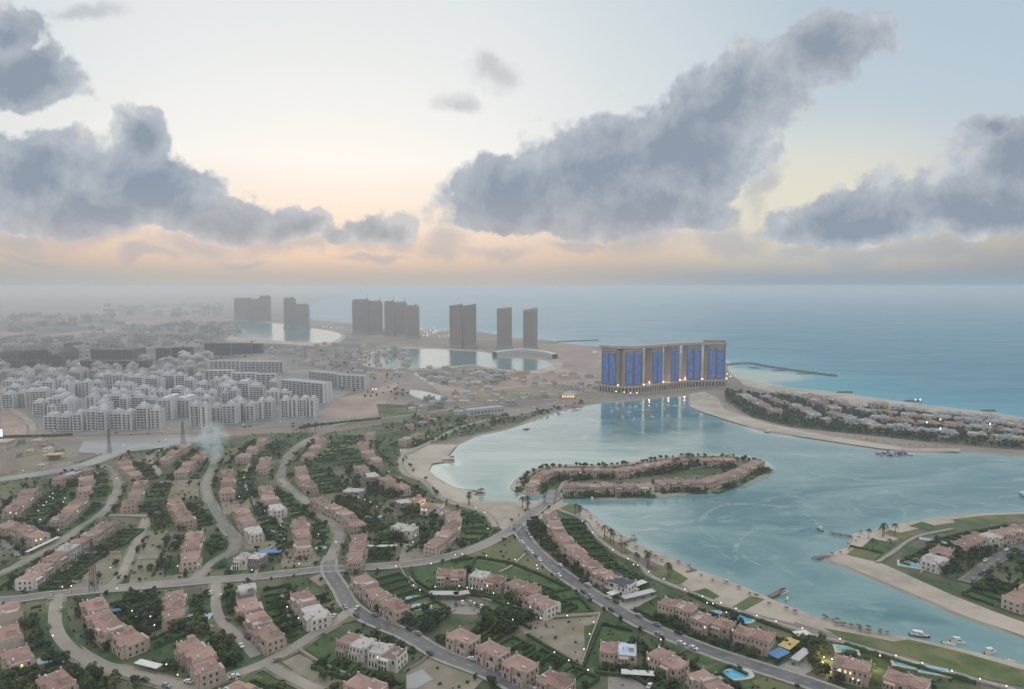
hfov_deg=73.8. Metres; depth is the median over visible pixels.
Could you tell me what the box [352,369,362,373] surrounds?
house
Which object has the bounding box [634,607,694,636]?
hedge
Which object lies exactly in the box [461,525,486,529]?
hedge
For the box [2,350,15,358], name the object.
apartment block
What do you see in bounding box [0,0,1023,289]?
sky
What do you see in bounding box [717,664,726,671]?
hedge
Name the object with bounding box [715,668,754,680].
swimming pool
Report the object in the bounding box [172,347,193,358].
apartment block
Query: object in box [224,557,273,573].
garden hedge
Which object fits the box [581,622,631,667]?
hedge
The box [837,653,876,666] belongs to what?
garden hedge
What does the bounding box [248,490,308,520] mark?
garden hedge
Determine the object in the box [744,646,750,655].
garden tree
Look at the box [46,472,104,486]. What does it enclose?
garden hedge
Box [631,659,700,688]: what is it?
garden hedge
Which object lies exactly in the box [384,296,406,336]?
distant tower
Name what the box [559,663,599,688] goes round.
garden hedge
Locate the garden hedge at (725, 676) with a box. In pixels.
[711,671,744,688]
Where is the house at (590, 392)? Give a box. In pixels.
[586,389,593,395]
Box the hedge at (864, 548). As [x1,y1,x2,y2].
[850,545,882,552]
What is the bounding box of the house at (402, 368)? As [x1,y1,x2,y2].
[398,366,406,370]
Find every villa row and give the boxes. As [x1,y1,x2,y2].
[0,520,50,547]
[0,599,36,679]
[1,486,39,518]
[14,560,55,590]
[41,537,90,568]
[49,495,88,529]
[51,466,96,485]
[76,474,95,497]
[79,594,149,659]
[80,521,114,545]
[115,457,143,482]
[120,479,149,513]
[158,443,192,466]
[161,587,188,631]
[166,498,196,529]
[173,452,206,478]
[174,634,224,688]
[179,529,205,572]
[219,468,236,500]
[232,505,264,543]
[232,551,267,570]
[234,580,286,655]
[235,436,268,463]
[255,456,272,474]
[258,484,287,517]
[288,587,332,631]
[290,517,312,558]
[293,465,318,495]
[301,436,327,461]
[310,496,366,534]
[335,630,376,662]
[345,532,369,571]
[349,572,410,623]
[353,464,380,483]
[357,431,383,467]
[368,640,407,672]
[377,475,410,496]
[390,521,418,539]
[395,494,425,511]
[398,431,424,446]
[423,510,461,555]
[436,567,465,586]
[468,568,506,593]
[504,576,541,602]
[522,591,560,621]
[525,468,554,492]
[542,512,587,558]
[552,467,611,477]
[562,481,613,494]
[566,548,622,589]
[599,639,636,669]
[612,455,687,478]
[613,482,653,494]
[646,644,689,682]
[654,477,704,490]
[657,595,697,624]
[684,666,733,688]
[690,610,736,640]
[698,455,735,467]
[698,459,764,490]
[733,623,775,656]
[832,653,871,687]
[882,667,930,688]
[920,544,955,573]
[951,530,1003,556]
[988,523,1023,544]
[1001,584,1023,614]
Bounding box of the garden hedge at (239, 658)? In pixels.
[206,638,243,666]
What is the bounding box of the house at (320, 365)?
[317,363,327,367]
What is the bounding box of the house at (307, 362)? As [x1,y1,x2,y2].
[303,359,311,364]
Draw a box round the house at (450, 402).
[445,400,455,405]
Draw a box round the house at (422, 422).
[418,420,428,426]
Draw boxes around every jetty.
[471,488,483,492]
[618,538,636,542]
[767,589,782,598]
[813,555,829,558]
[829,531,851,536]
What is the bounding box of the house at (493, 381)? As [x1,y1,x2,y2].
[489,378,498,384]
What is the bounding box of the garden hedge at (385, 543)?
[371,537,390,559]
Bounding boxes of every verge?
[0,441,204,481]
[0,465,122,575]
[0,499,558,604]
[1,407,38,434]
[1,547,32,558]
[11,418,366,437]
[45,597,193,688]
[103,514,144,516]
[103,517,152,585]
[122,456,161,482]
[188,450,243,577]
[205,624,341,688]
[208,583,250,640]
[245,464,283,572]
[261,661,326,688]
[275,428,345,560]
[313,386,720,436]
[320,562,501,688]
[396,452,499,527]
[406,386,702,454]
[509,524,804,688]
[557,466,702,496]
[557,509,1015,688]
[874,528,953,562]
[958,543,1023,583]
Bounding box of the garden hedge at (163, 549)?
[151,534,225,576]
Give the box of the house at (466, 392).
[462,389,470,394]
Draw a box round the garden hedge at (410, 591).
[373,572,446,617]
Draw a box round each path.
[244,463,282,575]
[499,553,525,571]
[558,509,1015,688]
[875,528,951,561]
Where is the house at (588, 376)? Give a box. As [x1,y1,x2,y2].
[584,374,593,377]
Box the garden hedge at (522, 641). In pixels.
[498,635,535,655]
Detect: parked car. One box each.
[140,676,149,681]
[161,682,171,687]
[183,678,192,683]
[228,673,238,678]
[272,656,281,661]
[426,650,434,655]
[467,656,475,660]
[677,640,685,645]
[689,645,698,649]
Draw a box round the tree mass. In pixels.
[0,323,1023,688]
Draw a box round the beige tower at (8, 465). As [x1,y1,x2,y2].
[0,439,16,473]
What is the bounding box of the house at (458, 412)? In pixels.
[453,408,464,414]
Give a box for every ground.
[0,289,1023,688]
[0,361,372,433]
[0,425,999,688]
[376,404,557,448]
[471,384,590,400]
[523,456,753,497]
[725,389,1023,449]
[847,522,1023,626]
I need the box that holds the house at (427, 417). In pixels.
[420,413,430,419]
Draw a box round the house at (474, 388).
[470,385,479,390]
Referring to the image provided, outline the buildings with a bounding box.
[0,301,241,351]
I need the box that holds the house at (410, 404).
[407,401,413,409]
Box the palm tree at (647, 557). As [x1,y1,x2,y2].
[643,554,650,568]
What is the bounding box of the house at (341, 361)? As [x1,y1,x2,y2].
[337,359,343,364]
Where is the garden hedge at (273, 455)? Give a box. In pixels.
[225,441,286,463]
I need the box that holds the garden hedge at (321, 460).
[293,441,349,461]
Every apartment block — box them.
[0,359,24,368]
[0,361,9,369]
[0,368,12,382]
[0,388,7,403]
[1,354,14,359]
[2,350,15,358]
[2,377,16,387]
[2,390,18,408]
[6,383,25,391]
[8,370,18,378]
[14,377,30,389]
[15,349,48,364]
[16,371,27,378]
[18,365,32,370]
[18,389,27,406]
[22,367,34,375]
[24,374,36,383]
[25,359,44,366]
[26,387,35,407]
[31,381,42,387]
[31,386,51,401]
[32,398,47,415]
[33,365,46,375]
[35,374,47,381]
[42,378,54,390]
[43,411,61,430]
[44,371,55,378]
[45,367,58,372]
[47,403,59,412]
[48,352,52,362]
[48,394,67,405]
[51,353,66,366]
[52,388,68,395]
[54,372,67,378]
[54,375,68,389]
[56,367,68,374]
[58,411,72,430]
[59,350,78,359]
[59,399,74,413]
[60,392,75,397]
[61,380,74,393]
[63,396,81,412]
[64,342,76,348]
[64,375,75,381]
[68,369,83,380]
[72,409,86,430]
[74,341,89,349]
[75,380,81,396]
[79,359,152,369]
[81,367,90,379]
[81,378,93,396]
[85,392,100,409]
[85,406,99,430]
[89,387,101,394]
[90,347,145,358]
[90,367,101,380]
[91,361,104,368]
[94,379,105,388]
[95,373,104,380]
[95,399,113,410]
[97,406,111,430]
[98,364,111,370]
[98,403,111,408]
[100,388,109,397]
[101,394,111,400]
[103,371,114,389]
[108,387,117,394]
[109,408,124,429]
[110,391,124,409]
[111,363,121,368]
[112,371,125,387]
[113,366,123,372]
[113,381,123,389]
[118,388,132,395]
[119,394,131,410]
[121,408,136,430]
[122,368,135,373]
[122,381,137,392]
[124,372,134,381]
[125,364,135,371]
[127,361,138,369]
[128,373,147,386]
[131,390,144,395]
[131,393,149,408]
[136,367,150,372]
[136,384,152,394]
[136,402,153,429]
[138,354,150,358]
[139,370,148,376]
[145,374,160,388]
[145,395,161,404]
[148,365,159,370]
[149,388,157,395]
[150,405,165,429]
[153,369,165,377]
[155,348,173,360]
[155,376,165,389]
[157,387,167,396]
[158,357,165,365]
[158,393,182,420]
[160,364,176,368]
[161,366,171,370]
[163,372,175,388]
[164,356,174,362]
[171,358,180,365]
[171,385,184,393]
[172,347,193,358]
[174,365,188,377]
[175,372,187,386]
[175,394,201,417]
[178,350,189,354]
[178,353,191,360]
[181,360,189,365]
[181,388,193,394]
[184,376,196,390]
[186,359,195,364]
[187,355,195,360]
[187,364,197,376]
[189,400,201,427]
[194,372,204,380]
[194,387,207,396]
[195,367,206,373]
[196,355,205,363]
[196,362,207,368]
[200,380,210,389]
[200,401,211,427]
[202,350,213,358]
[202,356,208,367]
[202,394,213,406]
[204,343,231,355]
[204,369,234,381]
[207,388,218,403]
[209,360,241,370]
[211,376,222,390]
[211,402,222,423]
[217,382,224,396]
[220,375,232,381]
[221,388,229,403]
[222,383,232,391]
[222,400,240,423]
[224,380,237,386]
[230,386,240,398]
[230,396,245,401]
[232,343,252,353]
[232,372,257,381]
[236,398,246,420]
[238,379,251,397]
[240,360,284,372]
[245,401,256,420]
[249,383,265,399]
[253,344,263,352]
[255,373,277,389]
[257,397,265,419]
[264,397,276,419]
[266,387,280,405]
[269,378,280,389]
[280,388,292,399]
[280,395,291,417]
[281,378,332,403]
[291,395,299,417]
[298,395,310,416]
[308,370,340,387]
[308,395,318,417]
[337,373,368,389]
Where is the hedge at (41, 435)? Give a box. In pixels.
[2,433,72,437]
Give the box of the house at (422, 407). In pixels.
[418,404,426,412]
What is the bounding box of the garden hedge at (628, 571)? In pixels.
[556,553,643,581]
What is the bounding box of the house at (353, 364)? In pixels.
[349,361,357,366]
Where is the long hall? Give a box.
[464,405,504,415]
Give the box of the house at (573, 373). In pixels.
[569,370,578,375]
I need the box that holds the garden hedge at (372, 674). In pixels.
[352,648,415,681]
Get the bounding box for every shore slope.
[429,394,789,606]
[510,472,767,499]
[688,394,1023,456]
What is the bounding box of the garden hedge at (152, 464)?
[151,448,208,465]
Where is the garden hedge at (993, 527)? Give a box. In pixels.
[970,524,1009,533]
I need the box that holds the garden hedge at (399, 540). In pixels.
[383,523,427,543]
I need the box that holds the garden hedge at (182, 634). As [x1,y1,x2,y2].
[109,599,185,648]
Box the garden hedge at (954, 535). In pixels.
[926,530,1023,560]
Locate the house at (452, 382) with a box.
[448,379,457,385]
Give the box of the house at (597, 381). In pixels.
[594,378,600,384]
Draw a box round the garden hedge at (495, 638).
[470,623,503,641]
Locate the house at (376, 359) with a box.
[373,357,380,361]
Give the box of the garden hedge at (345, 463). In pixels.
[335,435,394,469]
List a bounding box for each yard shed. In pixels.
[16,438,24,444]
[16,451,22,457]
[26,448,36,454]
[32,438,49,445]
[36,461,50,469]
[39,442,53,448]
[41,450,53,455]
[43,446,54,451]
[48,452,60,458]
[55,447,64,451]
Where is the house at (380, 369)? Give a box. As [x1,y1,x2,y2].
[376,366,384,371]
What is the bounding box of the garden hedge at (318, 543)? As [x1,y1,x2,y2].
[275,523,328,561]
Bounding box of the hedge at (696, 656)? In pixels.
[692,654,698,661]
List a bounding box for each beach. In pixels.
[225,322,344,345]
[358,347,562,372]
[400,444,568,528]
[406,389,439,399]
[512,454,767,497]
[575,510,1023,668]
[680,574,799,623]
[690,392,959,451]
[736,377,1023,419]
[825,512,1023,614]
[827,531,1023,635]
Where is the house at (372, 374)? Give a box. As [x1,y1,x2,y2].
[366,371,375,376]
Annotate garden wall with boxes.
[67,551,119,568]
[282,549,322,551]
[299,648,349,675]
[398,564,416,587]
[403,654,429,672]
[527,612,599,619]
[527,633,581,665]
[580,613,599,666]
[904,557,924,573]
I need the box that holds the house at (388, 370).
[384,368,392,372]
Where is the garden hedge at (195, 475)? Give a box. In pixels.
[165,457,223,479]
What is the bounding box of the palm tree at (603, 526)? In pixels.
[600,525,607,538]
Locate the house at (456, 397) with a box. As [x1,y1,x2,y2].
[452,395,460,400]
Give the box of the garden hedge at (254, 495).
[238,471,255,498]
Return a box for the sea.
[309,289,1023,664]
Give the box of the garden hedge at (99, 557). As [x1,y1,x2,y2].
[28,544,118,568]
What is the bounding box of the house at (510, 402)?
[505,398,516,405]
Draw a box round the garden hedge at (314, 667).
[311,632,379,679]
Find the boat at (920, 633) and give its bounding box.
[909,629,929,637]
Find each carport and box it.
[25,537,59,554]
[134,659,162,670]
[429,591,457,594]
[453,590,469,600]
[606,580,646,595]
[621,588,655,602]
[621,669,654,675]
[767,647,789,661]
[778,637,799,650]
[791,647,808,665]
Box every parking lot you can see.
[442,601,480,614]
[608,676,648,688]
[619,594,656,608]
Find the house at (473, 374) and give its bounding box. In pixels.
[468,372,475,377]
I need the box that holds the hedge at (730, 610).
[687,591,794,634]
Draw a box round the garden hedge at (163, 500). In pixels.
[141,482,171,511]
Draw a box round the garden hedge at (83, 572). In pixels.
[0,568,88,589]
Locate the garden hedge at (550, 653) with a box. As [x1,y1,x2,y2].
[526,647,565,670]
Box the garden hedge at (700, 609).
[667,607,705,629]
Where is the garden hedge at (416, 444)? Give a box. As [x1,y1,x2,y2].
[390,438,429,447]
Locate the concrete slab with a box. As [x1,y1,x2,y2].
[406,670,432,688]
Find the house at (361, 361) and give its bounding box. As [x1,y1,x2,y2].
[356,359,364,363]
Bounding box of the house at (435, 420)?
[429,417,437,422]
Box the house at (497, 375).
[493,373,501,378]
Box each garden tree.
[0,669,17,680]
[8,666,19,672]
[11,675,29,688]
[17,665,29,676]
[23,682,36,688]
[26,616,39,626]
[27,669,37,679]
[29,663,39,671]
[33,637,45,647]
[34,672,46,681]
[40,649,56,662]
[46,666,62,673]
[54,650,70,665]
[66,662,80,672]
[68,666,83,678]
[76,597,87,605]
[79,676,98,688]
[80,676,93,684]
[83,628,92,635]
[85,629,94,641]
[85,661,96,671]
[91,666,104,679]
[101,640,110,650]
[106,669,121,679]
[106,674,120,688]
[120,602,130,611]
[123,590,135,597]
[125,604,135,612]
[128,595,137,604]
[130,674,139,682]
[131,611,140,619]
[132,680,141,688]
[134,602,141,608]
[136,589,147,598]
[138,608,148,616]
[139,594,148,601]
[140,624,149,634]
[141,596,151,603]
[141,610,153,620]
[144,602,153,610]
[147,607,159,615]
[148,590,157,597]
[149,597,161,605]
[155,557,164,563]
[160,562,171,570]
[161,533,172,543]
[161,657,174,669]
[163,632,172,639]
[169,541,180,546]
[169,619,180,630]
[169,662,178,672]
[175,617,190,630]
[183,620,197,630]
[185,623,193,634]
[192,613,205,624]
[193,622,204,634]
[195,605,204,612]
[204,623,209,631]
[209,634,219,644]
[212,633,223,639]
[214,643,227,651]
[217,649,224,656]
[217,651,229,662]
[218,629,226,637]
[219,657,228,665]
[223,633,236,642]
[224,599,233,606]
[227,650,238,660]
[229,655,238,666]
[234,615,243,622]
[267,684,275,688]
[275,680,288,688]
[277,600,284,607]
[278,599,286,608]
[280,608,286,614]
[280,620,292,633]
[285,583,291,590]
[287,617,296,625]
[317,592,326,599]
[318,657,328,665]
[318,667,328,679]
[328,682,339,688]
[339,656,348,665]
[343,673,352,680]
[361,508,369,513]
[368,545,377,554]
[369,627,380,637]
[376,669,383,675]
[379,633,389,642]
[381,671,391,678]
[385,635,396,643]
[386,531,395,537]
[386,677,395,686]
[395,639,405,647]
[405,614,414,625]
[410,619,417,626]
[411,507,416,516]
[414,619,422,627]
[420,532,429,539]
[420,603,429,611]
[420,617,429,630]
[423,609,435,616]
[425,618,434,631]
[428,520,436,525]
[434,614,442,625]
[435,609,443,615]
[435,633,445,640]
[443,606,451,615]
[458,540,465,546]
[463,565,471,572]
[472,626,480,632]
[476,621,483,629]
[478,606,491,616]
[486,615,499,624]
[486,675,495,686]
[490,618,500,631]
[493,605,506,612]
[496,614,507,620]
[496,620,506,631]
[500,606,507,613]
[502,619,514,634]
[504,591,513,601]
[505,608,519,617]
[510,611,521,621]
[511,623,517,632]
[514,599,522,606]
[522,641,529,649]
[525,608,534,621]
[532,650,541,659]
[549,593,558,600]
[551,541,558,547]
[552,655,561,664]
[554,550,562,558]
[569,561,578,571]
[576,567,583,577]
[581,680,588,687]
[582,571,589,579]
[602,661,609,669]
[620,662,628,668]
[628,638,637,644]
[629,635,639,643]
[640,665,648,669]
[643,643,648,650]
[654,671,663,680]
[655,613,665,622]
[656,669,665,678]
[660,679,670,688]
[667,677,679,688]
[669,615,675,621]
[673,619,682,626]
[676,650,687,659]
[677,623,684,630]
[689,659,695,668]
[708,635,716,643]
[723,637,729,648]
[729,613,738,620]
[732,681,741,688]
[735,642,744,650]
[738,617,743,624]
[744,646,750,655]
[750,646,758,655]
[792,633,800,640]
[800,633,808,641]
[805,634,817,645]
[807,645,816,654]
[807,655,813,662]
[811,661,820,667]
[813,656,821,662]
[816,643,825,653]
[817,638,827,644]
[818,631,826,639]
[822,662,830,674]
[833,671,845,683]
[841,649,858,658]
[893,666,906,673]
[940,566,951,576]
[952,544,961,551]
[953,550,960,558]
[970,545,980,553]
[985,545,997,555]
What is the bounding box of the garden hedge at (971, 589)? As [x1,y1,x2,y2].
[961,578,1018,605]
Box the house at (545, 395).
[542,392,548,397]
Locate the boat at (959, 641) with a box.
[950,636,965,643]
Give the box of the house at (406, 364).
[402,362,410,365]
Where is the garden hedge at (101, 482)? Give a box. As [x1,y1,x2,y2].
[53,478,107,500]
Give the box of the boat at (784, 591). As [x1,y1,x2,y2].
[779,588,787,594]
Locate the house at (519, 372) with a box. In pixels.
[516,370,525,374]
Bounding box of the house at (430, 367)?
[426,365,432,370]
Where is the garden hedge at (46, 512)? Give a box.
[1,490,63,516]
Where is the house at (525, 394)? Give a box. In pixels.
[520,392,528,397]
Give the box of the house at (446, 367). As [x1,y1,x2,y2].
[442,365,449,369]
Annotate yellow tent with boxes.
[42,452,65,459]
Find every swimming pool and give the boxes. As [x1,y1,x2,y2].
[37,654,69,664]
[188,613,212,619]
[411,603,431,609]
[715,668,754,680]
[738,615,754,623]
[833,644,860,655]
[890,659,919,670]
[897,559,927,570]
[917,665,950,677]
[919,537,946,543]
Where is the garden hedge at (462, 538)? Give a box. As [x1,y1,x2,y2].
[406,516,485,560]
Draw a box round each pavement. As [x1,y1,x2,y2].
[0,497,560,603]
[0,500,543,597]
[320,561,507,688]
[335,560,533,688]
[510,524,811,688]
[522,523,844,688]
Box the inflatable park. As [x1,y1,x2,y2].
[876,450,912,456]
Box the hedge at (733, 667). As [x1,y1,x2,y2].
[729,664,747,675]
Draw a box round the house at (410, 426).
[404,423,413,429]
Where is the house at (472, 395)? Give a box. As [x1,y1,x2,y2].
[468,392,477,397]
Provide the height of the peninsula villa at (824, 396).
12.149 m
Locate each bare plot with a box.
[0,442,77,476]
[61,554,120,589]
[129,560,191,582]
[136,531,167,558]
[160,480,197,500]
[221,499,258,515]
[243,537,281,549]
[280,551,320,566]
[282,654,343,688]
[309,573,325,585]
[399,543,432,560]
[406,657,482,688]
[518,615,597,663]
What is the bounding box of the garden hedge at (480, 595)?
[460,578,512,598]
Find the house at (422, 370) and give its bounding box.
[419,368,428,373]
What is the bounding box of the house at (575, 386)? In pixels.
[572,384,580,388]
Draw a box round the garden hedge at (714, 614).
[708,611,746,625]
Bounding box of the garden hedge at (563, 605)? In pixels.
[518,593,577,629]
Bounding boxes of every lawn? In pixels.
[0,539,27,552]
[23,492,60,516]
[25,601,83,668]
[37,571,81,589]
[62,546,106,568]
[69,503,106,527]
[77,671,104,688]
[95,480,112,496]
[100,531,134,543]
[109,599,178,649]
[134,464,153,479]
[138,485,167,511]
[172,451,201,465]
[185,503,217,526]
[189,593,229,623]
[190,459,220,477]
[203,536,228,568]
[209,633,265,672]
[224,570,257,574]
[236,473,252,498]
[238,673,263,682]
[251,442,284,461]
[252,511,283,540]
[253,564,271,571]
[260,588,325,643]
[270,463,280,473]
[275,490,301,515]
[305,639,334,657]
[309,470,343,493]
[310,524,337,555]
[315,443,338,461]
[316,593,354,625]
[316,654,361,674]
[331,502,383,530]
[338,437,369,467]
[360,668,394,676]
[366,541,388,570]
[374,676,399,688]
[378,575,441,617]
[410,561,591,619]
[444,519,483,555]
[460,507,489,536]
[466,536,528,563]
[473,629,496,643]
[502,639,523,656]
[509,556,555,578]
[514,479,529,491]
[530,651,553,673]
[550,597,572,612]
[561,520,606,558]
[562,503,581,513]
[564,495,615,496]
[566,668,593,688]
[584,624,608,667]
[597,628,639,643]
[598,667,620,671]
[603,534,632,552]
[615,494,656,497]
[639,667,667,688]
[648,566,687,582]
[650,619,686,633]
[658,639,686,651]
[659,490,705,493]
[684,633,723,647]
[692,652,714,664]
[693,588,718,598]
[706,662,762,687]
[711,469,772,492]
[725,646,766,661]
[733,596,763,610]
[753,678,793,688]
[825,628,1023,686]
[827,678,862,688]
[846,548,879,560]
[862,539,896,550]
[885,530,909,539]
[910,522,934,530]
[910,550,927,562]
[932,534,968,546]
[952,514,1023,523]
[966,581,1017,606]
[994,605,1023,616]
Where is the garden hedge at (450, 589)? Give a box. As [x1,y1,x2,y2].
[432,572,468,590]
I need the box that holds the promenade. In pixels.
[405,387,698,454]
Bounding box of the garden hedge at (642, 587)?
[623,574,648,589]
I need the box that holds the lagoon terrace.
[492,349,557,358]
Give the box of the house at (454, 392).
[452,389,459,395]
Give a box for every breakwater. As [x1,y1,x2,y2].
[555,339,598,341]
[726,362,836,376]
[837,391,852,392]
[904,400,921,401]
[980,409,995,411]
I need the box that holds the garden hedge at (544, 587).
[492,579,554,612]
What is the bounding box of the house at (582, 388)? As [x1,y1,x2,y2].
[580,386,585,391]
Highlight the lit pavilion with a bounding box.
[561,392,575,397]
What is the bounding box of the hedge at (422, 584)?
[410,566,462,590]
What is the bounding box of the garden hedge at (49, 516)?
[38,502,99,526]
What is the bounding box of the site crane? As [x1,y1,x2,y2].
[42,438,58,461]
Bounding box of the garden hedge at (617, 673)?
[595,643,638,677]
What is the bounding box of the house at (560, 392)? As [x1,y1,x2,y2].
[558,390,563,397]
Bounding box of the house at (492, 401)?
[487,399,497,404]
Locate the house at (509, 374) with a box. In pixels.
[504,372,514,376]
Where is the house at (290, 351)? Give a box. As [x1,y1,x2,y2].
[287,349,294,352]
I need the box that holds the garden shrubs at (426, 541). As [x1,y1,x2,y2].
[0,395,1022,688]
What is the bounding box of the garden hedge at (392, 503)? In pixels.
[389,502,419,513]
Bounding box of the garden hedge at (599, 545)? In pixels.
[560,518,614,559]
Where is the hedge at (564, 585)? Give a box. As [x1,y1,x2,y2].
[450,555,594,611]
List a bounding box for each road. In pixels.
[0,405,36,434]
[0,438,205,480]
[0,465,119,574]
[0,497,558,602]
[0,539,30,558]
[1,417,383,437]
[48,593,194,688]
[100,517,149,589]
[109,514,147,516]
[120,455,160,482]
[149,444,175,457]
[186,450,240,582]
[194,608,355,688]
[210,580,260,657]
[263,661,324,688]
[277,428,343,560]
[302,386,716,446]
[323,560,531,688]
[398,452,497,526]
[512,524,838,688]
[556,466,705,496]
[960,544,1023,582]
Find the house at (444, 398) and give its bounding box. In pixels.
[440,396,447,401]
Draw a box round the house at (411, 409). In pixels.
[408,406,415,411]
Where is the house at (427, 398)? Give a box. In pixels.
[423,394,436,401]
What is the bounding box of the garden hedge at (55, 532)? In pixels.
[29,521,60,535]
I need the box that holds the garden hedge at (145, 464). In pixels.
[133,461,158,479]
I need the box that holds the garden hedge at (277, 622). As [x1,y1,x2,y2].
[229,583,302,655]
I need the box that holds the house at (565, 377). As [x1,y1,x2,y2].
[561,374,569,379]
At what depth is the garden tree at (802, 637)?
343.61 m
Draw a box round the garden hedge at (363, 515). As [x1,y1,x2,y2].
[297,500,387,530]
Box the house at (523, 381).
[521,378,526,384]
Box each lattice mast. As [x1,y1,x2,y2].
[87,541,99,591]
[107,429,112,452]
[180,421,185,443]
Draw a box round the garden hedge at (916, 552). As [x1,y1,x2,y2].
[900,547,931,565]
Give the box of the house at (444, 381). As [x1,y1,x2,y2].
[441,378,447,384]
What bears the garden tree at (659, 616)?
on the lawn at (666, 626)
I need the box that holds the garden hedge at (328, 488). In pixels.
[311,468,345,493]
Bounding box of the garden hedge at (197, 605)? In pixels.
[130,589,229,625]
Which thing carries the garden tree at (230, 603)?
on the garden ground at (448, 623)
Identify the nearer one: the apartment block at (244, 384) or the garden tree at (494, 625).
the garden tree at (494, 625)
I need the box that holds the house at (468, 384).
[465,381,471,389]
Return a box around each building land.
[0,320,186,335]
[0,408,50,435]
[157,431,189,436]
[321,382,399,419]
[433,368,596,401]
[552,342,601,368]
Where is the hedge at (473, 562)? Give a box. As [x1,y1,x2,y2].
[466,557,475,579]
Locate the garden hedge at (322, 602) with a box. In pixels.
[264,591,333,625]
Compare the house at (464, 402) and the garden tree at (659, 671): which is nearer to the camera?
the garden tree at (659, 671)
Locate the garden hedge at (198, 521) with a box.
[148,501,211,534]
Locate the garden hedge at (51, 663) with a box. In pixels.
[29,604,61,668]
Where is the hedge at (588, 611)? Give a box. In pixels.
[520,610,593,619]
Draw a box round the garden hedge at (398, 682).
[367,672,404,688]
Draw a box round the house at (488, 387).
[484,384,493,391]
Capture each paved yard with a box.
[79,435,204,453]
[779,654,822,674]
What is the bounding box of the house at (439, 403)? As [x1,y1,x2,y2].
[436,400,443,407]
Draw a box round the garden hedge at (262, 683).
[246,678,277,688]
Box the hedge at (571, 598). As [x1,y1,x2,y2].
[556,595,579,600]
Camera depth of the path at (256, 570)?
526.36 m
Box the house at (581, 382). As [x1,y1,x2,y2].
[577,380,583,385]
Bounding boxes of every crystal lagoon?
[232,322,341,342]
[365,349,554,370]
[406,390,441,399]
[414,373,436,383]
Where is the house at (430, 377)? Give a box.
[426,375,434,379]
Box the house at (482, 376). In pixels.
[478,373,484,378]
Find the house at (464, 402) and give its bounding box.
[459,399,470,404]
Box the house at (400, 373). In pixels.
[395,370,406,375]
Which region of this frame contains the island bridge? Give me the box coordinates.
[544,488,556,503]
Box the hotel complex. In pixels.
[598,340,726,392]
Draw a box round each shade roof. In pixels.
[111,607,138,611]
[258,549,282,554]
[366,545,396,547]
[792,630,811,635]
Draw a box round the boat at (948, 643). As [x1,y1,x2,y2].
[941,641,955,645]
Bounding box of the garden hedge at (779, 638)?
[745,625,783,640]
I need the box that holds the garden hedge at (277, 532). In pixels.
[253,509,287,540]
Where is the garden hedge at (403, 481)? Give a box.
[368,479,423,498]
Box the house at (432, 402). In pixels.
[429,400,436,405]
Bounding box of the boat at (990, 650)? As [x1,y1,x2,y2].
[983,647,995,654]
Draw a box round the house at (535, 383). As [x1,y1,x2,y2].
[532,379,537,386]
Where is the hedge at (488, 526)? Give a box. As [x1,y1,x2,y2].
[461,509,490,528]
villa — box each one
[35,666,78,688]
[218,677,260,688]
[342,486,365,500]
[343,671,388,688]
[420,501,444,516]
[445,625,480,656]
[474,637,510,670]
[501,651,538,687]
[535,666,575,688]
[606,572,636,597]
[734,393,749,398]
[741,394,751,398]
[750,402,767,406]
[751,399,762,401]
[757,404,771,407]
[759,394,771,397]
[767,397,780,400]
[767,407,782,416]
[774,400,788,406]
[775,390,785,394]
[782,392,795,396]
[789,403,802,410]
[790,393,801,398]
[796,406,811,411]
[805,412,821,420]
[811,399,828,406]
[818,395,831,399]
[819,417,832,424]
[824,405,841,411]
[825,397,839,402]
[825,411,840,416]
[833,399,847,404]
[833,413,847,417]
[836,415,857,420]
[843,418,854,424]
[847,403,863,408]
[853,418,873,425]
[861,421,882,431]
[862,408,876,413]
[867,401,878,408]
[870,414,889,422]
[874,402,888,408]
[877,409,892,414]
[886,416,902,423]
[886,423,896,428]
[890,404,906,410]
[893,422,910,432]
[901,412,917,417]
[903,418,913,422]
[905,407,917,411]
[908,427,923,435]
[914,408,928,413]
[917,420,934,424]
[919,428,936,435]
[922,413,940,420]
[930,428,951,437]
[935,421,951,427]
[937,410,953,415]
[939,429,959,438]
[940,415,950,420]
[947,421,966,428]
[951,412,964,417]
[954,416,962,420]
[958,424,976,431]
[961,416,982,424]
[963,413,980,417]
[967,431,986,441]
[968,423,991,430]
[979,413,1000,419]
[980,419,995,423]
[984,425,1007,433]
[987,434,994,441]
[990,419,1004,425]
[994,433,1011,443]
[1000,427,1022,434]
[1004,421,1021,427]
[1010,435,1023,445]
[1012,419,1023,422]
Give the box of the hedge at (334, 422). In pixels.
[302,417,380,427]
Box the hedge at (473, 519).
[462,517,481,521]
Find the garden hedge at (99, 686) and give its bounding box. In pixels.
[77,670,108,688]
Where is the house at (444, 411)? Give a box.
[441,409,448,413]
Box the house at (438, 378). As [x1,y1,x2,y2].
[434,375,443,380]
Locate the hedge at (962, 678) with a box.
[844,642,975,684]
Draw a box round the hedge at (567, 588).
[553,586,569,592]
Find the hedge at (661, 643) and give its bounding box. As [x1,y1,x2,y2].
[656,641,663,647]
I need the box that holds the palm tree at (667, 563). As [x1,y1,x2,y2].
[664,562,672,575]
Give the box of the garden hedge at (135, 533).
[81,528,144,545]
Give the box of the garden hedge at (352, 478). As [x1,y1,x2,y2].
[345,467,385,479]
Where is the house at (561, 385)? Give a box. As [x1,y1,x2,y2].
[557,382,566,388]
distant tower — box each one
[234,297,250,321]
[250,295,272,321]
[283,297,310,327]
[352,298,369,333]
[368,300,383,333]
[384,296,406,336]
[406,304,420,338]
[448,303,477,348]
[496,307,512,348]
[522,308,538,349]

